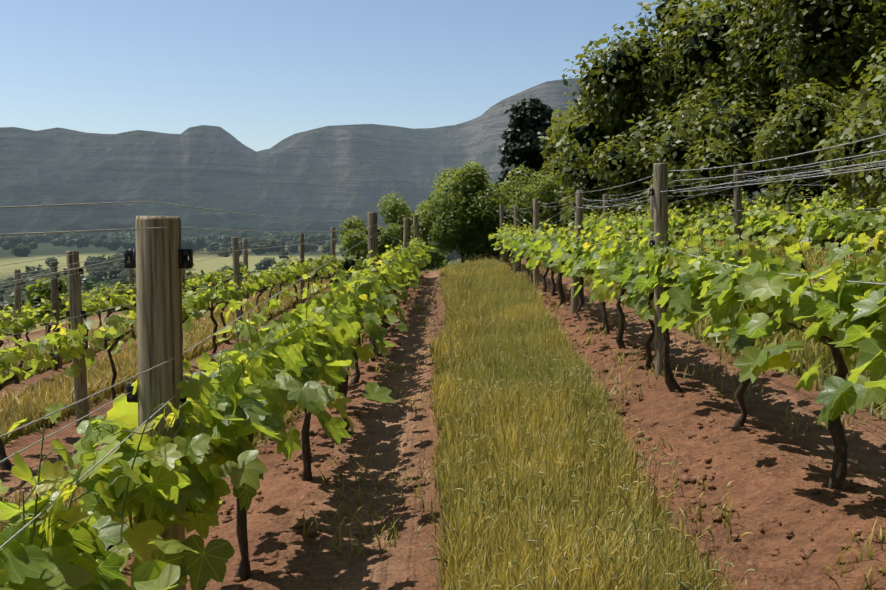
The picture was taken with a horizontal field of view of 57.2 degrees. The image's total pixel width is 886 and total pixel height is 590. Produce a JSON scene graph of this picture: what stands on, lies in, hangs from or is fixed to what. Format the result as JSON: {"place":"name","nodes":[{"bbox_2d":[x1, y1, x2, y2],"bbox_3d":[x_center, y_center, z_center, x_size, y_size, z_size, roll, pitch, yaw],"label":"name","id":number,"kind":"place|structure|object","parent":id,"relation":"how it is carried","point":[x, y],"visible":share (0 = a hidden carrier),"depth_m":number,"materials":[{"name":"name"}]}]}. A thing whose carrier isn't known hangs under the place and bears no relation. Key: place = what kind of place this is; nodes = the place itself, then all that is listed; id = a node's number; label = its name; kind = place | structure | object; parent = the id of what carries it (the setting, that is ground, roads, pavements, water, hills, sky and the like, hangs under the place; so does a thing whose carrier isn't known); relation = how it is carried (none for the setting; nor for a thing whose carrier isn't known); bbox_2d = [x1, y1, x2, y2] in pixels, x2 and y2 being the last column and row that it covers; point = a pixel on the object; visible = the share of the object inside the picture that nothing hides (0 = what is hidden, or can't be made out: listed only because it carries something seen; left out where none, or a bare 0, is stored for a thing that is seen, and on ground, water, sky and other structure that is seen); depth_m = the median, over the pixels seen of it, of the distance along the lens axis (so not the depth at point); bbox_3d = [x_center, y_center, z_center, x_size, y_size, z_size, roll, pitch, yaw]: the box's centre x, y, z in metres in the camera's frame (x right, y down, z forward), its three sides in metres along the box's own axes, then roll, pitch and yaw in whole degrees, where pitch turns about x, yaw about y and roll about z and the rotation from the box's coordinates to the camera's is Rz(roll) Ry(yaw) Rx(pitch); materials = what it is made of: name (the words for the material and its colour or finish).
{"place":"outdoors","nodes":[
{"label":"outdoors","id":0,"kind":"place"},
{"bbox_2d":[0,0,722,151],"label":"sky","id":1,"kind":"structure","parent":0,"point":[264,73],"materials":[{"name":"blue"}]},
{"bbox_2d":[0,78,774,241],"bbox_3d":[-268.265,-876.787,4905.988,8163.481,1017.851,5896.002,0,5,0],"label":"mountains","id":2,"kind":"structure","parent":0,"point":[334,172],"depth_m":4691.96,"materials":[{"name":"grey stone"}]},
{"bbox_2d":[0,184,884,335],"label":"vine leaves","id":3,"kind":"object","parent":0,"point":[27,323],"visible":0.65,"depth_m":13.76,"materials":[{"name":"green plant"}]},
{"bbox_2d":[0,225,885,589],"bbox_3d":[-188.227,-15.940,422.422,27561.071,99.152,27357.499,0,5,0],"label":"ground","id":4,"kind":"structure","parent":0,"point":[400,443],"depth_m":4.32,"materials":[{"name":"brown soil"}]},
{"bbox_2d":[0,278,409,571],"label":"dry grass strips","id":5,"kind":"object","parent":4,"relation":"on","point":[30,405],"depth_m":9.25,"materials":[{"name":"yellow plant"}]},
{"bbox_2d":[0,229,460,328],"bbox_3d":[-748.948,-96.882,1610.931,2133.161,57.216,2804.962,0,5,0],"label":"valley tree","id":6,"kind":"object","parent":4,"relation":"on","point":[89,284],"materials":[{"name":"green plant"}]},
{"bbox_2d":[9,160,567,323],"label":"bushes","id":7,"kind":"object","parent":4,"relation":"on","point":[451,209],"visible":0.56,"depth_m":45.08,"materials":[{"name":"green plant"}]},
{"bbox_2d":[14,163,857,589],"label":"trellis posts","id":8,"kind":"object","parent":4,"relation":"on","point":[160,279],"visible":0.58,"depth_m":2.23,"materials":[{"name":"wood"}]},
{"bbox_2d":[0,134,885,569],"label":"trellis wires","id":9,"kind":"object","parent":8,"relation":"attached to","point":[750,180],"visible":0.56,"depth_m":3.88,"materials":[{"name":"grey metal"}]},
{"bbox_2d":[48,181,850,402],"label":"wire brackets","id":10,"kind":"object","parent":8,"relation":"attached to","point":[183,255],"visible":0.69,"depth_m":2.23,"materials":[{"name":"black plastic"}]},
{"bbox_2d":[0,211,880,580],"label":"vine trunks","id":11,"kind":"object","parent":4,"relation":"on","point":[838,475],"visible":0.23,"depth_m":5.80,"materials":[{"name":"brown wood"}]},
{"bbox_2d":[0,230,885,589],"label":"vine leaves","id":12,"kind":"object","parent":4,"relation":"on","point":[182,472],"visible":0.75,"depth_m":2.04,"materials":[{"name":"green plant"}]},
{"bbox_2d":[24,0,885,317],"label":"windbreak leaves","id":13,"kind":"object","parent":4,"relation":"on","point":[694,92],"visible":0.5,"depth_m":21.20,"materials":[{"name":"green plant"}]},
{"bbox_2d":[30,9,885,315],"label":"tree trunks","id":14,"kind":"object","parent":4,"relation":"on","point":[530,167],"depth_m":28.15,"materials":[{"name":"brown plant"}]},
{"bbox_2d":[128,262,885,589],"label":"soil clods","id":15,"kind":"object","parent":4,"relation":"on","point":[684,478],"visible":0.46,"depth_m":4.46,"materials":[{"name":"brown soil"}]},
{"bbox_2d":[493,97,557,226],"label":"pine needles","id":16,"kind":"object","parent":4,"relation":"on","point":[519,137],"visible":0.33,"depth_m":55.12,"materials":[{"name":"green plant"}]},
{"bbox_2d":[428,254,747,589],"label":"grass blades","id":17,"kind":"object","parent":4,"relation":"on","point":[574,463],"visible":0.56,"depth_m":4.09,"materials":[{"name":"green plant"}]},
{"bbox_2d":[302,236,885,589],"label":"grass strip","id":18,"kind":"object","parent":4,"relation":"on","point":[654,574],"depth_m":4.27,"materials":[{"name":"green plant"}]},
{"bbox_2d":[424,253,770,589],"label":"grass seed heads","id":19,"kind":"object","parent":4,"relation":"on","point":[606,544],"depth_m":3.74,"materials":[{"name":"yellow plant"}]},
{"bbox_2d":[0,183,885,414],"bbox_3d":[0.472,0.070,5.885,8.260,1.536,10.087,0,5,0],"label":"vine leaves","id":20,"kind":"object","parent":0,"point":[343,335],"visible":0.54,"depth_m":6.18,"materials":[{"name":"green plant"}]},
{"bbox_2d":[0,185,885,563],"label":"vine shoots","id":21,"kind":"object","parent":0,"point":[178,407],"visible":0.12,"depth_m":3.30,"materials":[{"name":"green plant"}]},
{"bbox_2d":[184,213,773,319],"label":"vine leaves","id":22,"kind":"object","parent":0,"point":[520,249],"visible":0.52,"depth_m":14.10,"materials":[{"name":"green plant"}]},
{"bbox_2d":[508,108,546,183],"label":"trunk","id":23,"kind":"object","parent":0,"point":[529,145],"depth_m":55.13,"materials":[{"name":"brown wood"}]}
]}

